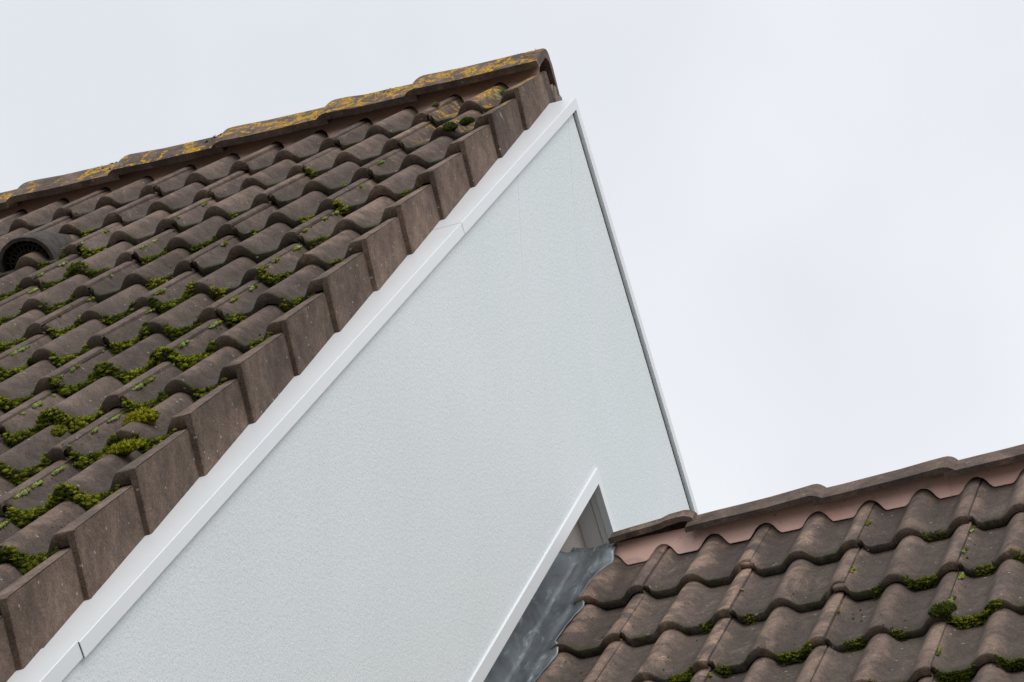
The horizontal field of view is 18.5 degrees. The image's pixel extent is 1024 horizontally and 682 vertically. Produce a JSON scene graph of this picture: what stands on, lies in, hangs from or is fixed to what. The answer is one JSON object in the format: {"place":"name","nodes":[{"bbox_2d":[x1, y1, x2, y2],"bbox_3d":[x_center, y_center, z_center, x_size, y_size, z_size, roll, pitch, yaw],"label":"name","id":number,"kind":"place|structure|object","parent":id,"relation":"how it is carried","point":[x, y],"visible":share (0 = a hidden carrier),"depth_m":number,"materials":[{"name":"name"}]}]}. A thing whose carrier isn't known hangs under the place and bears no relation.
{"place":"outdoors","nodes":[
{"label":"outdoors","id":0,"kind":"place"},
{"bbox_2d":[0,48,698,681],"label":"terraced house","id":1,"kind":"structure","parent":0,"point":[426,432],"depth_m":7.70,"materials":[{"name":"paint"}]},
{"bbox_2d":[49,424,67,436],"bbox_3d":[-0.954,0.188,6.601,0.045,0.035,0.036,-11,-32,14],"label":"moss cushion","id":2,"kind":"object","parent":1,"relation":"on","point":[58,430],"visible":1,"depth_m":6.59,"materials":[{"name":"green plant"}]},
{"bbox_2d":[105,437,148,455],"bbox_3d":[-0.783,0.216,6.368,0.094,0.057,0.037,-13,-76,17],"label":"moss cushion","id":3,"kind":"object","parent":1,"relation":"on","point":[124,447],"visible":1,"depth_m":6.36,"materials":[{"name":"green plant"}]},
{"bbox_2d":[121,406,160,426],"bbox_3d":[-0.771,0.160,6.531,0.089,0.060,0.059,-17,-33,22],"label":"moss cushion","id":4,"kind":"object","parent":1,"relation":"on","point":[147,415],"visible":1,"depth_m":6.51,"materials":[{"name":"green plant"}]},
{"bbox_2d":[0,160,421,574],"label":"moss","id":5,"kind":"object","parent":1,"relation":"on","point":[24,564],"visible":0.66,"depth_m":7.14,"materials":[{"name":"green plant"}]},
{"bbox_2d":[98,49,535,169],"bbox_3d":[-0.614,-0.695,9.830,1.534,0.085,0.151,-14,-32,17],"label":"moss","id":6,"kind":"object","parent":1,"relation":"on","point":[206,141],"visible":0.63,"depth_m":9.89,"materials":[{"name":"yellow plant"}]},
{"bbox_2d":[431,101,439,107],"bbox_3d":[-0.229,-0.709,9.387,0.037,0.034,0.025,-13,-76,17],"label":"moss cushion","id":7,"kind":"object","parent":1,"relation":"on","point":[436,104],"visible":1,"depth_m":9.38,"materials":[{"name":"green plant"}]},
{"bbox_2d":[442,121,458,131],"bbox_3d":[-0.178,-0.610,8.934,0.056,0.043,0.044,-23,-36,30],"label":"moss cushion","id":8,"kind":"object","parent":1,"relation":"on","point":[452,126],"visible":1,"depth_m":8.92,"materials":[{"name":"green plant"}]},
{"bbox_2d":[459,116,475,125],"bbox_3d":[-0.127,-0.627,8.920,0.058,0.044,0.029,-13,-76,17],"label":"moss cushion","id":9,"kind":"object","parent":1,"relation":"on","point":[466,121],"visible":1,"depth_m":8.91,"materials":[{"name":"green plant"}]},
{"bbox_2d":[0,0,1023,513],"label":"sky","id":10,"kind":"structure","parent":0,"point":[816,207],"materials":[{"name":"white"}]},
{"bbox_2d":[484,444,1023,681],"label":"terraced house","id":11,"kind":"structure","parent":0,"point":[628,585],"depth_m":8.03,"materials":[{"name":"tile"}]},
{"bbox_2d":[565,495,1023,681],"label":"moss","id":12,"kind":"object","parent":11,"relation":"on","point":[686,676],"visible":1,"depth_m":7.52,"materials":[{"name":"green plant"}]},
{"bbox_2d":[928,600,957,618],"bbox_3d":[1.016,0.634,7.419,0.075,0.068,0.043,-13,-76,17],"label":"moss cushion","id":13,"kind":"object","parent":11,"relation":"on","point":[944,609],"visible":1,"depth_m":7.41,"materials":[{"name":"green plant"}]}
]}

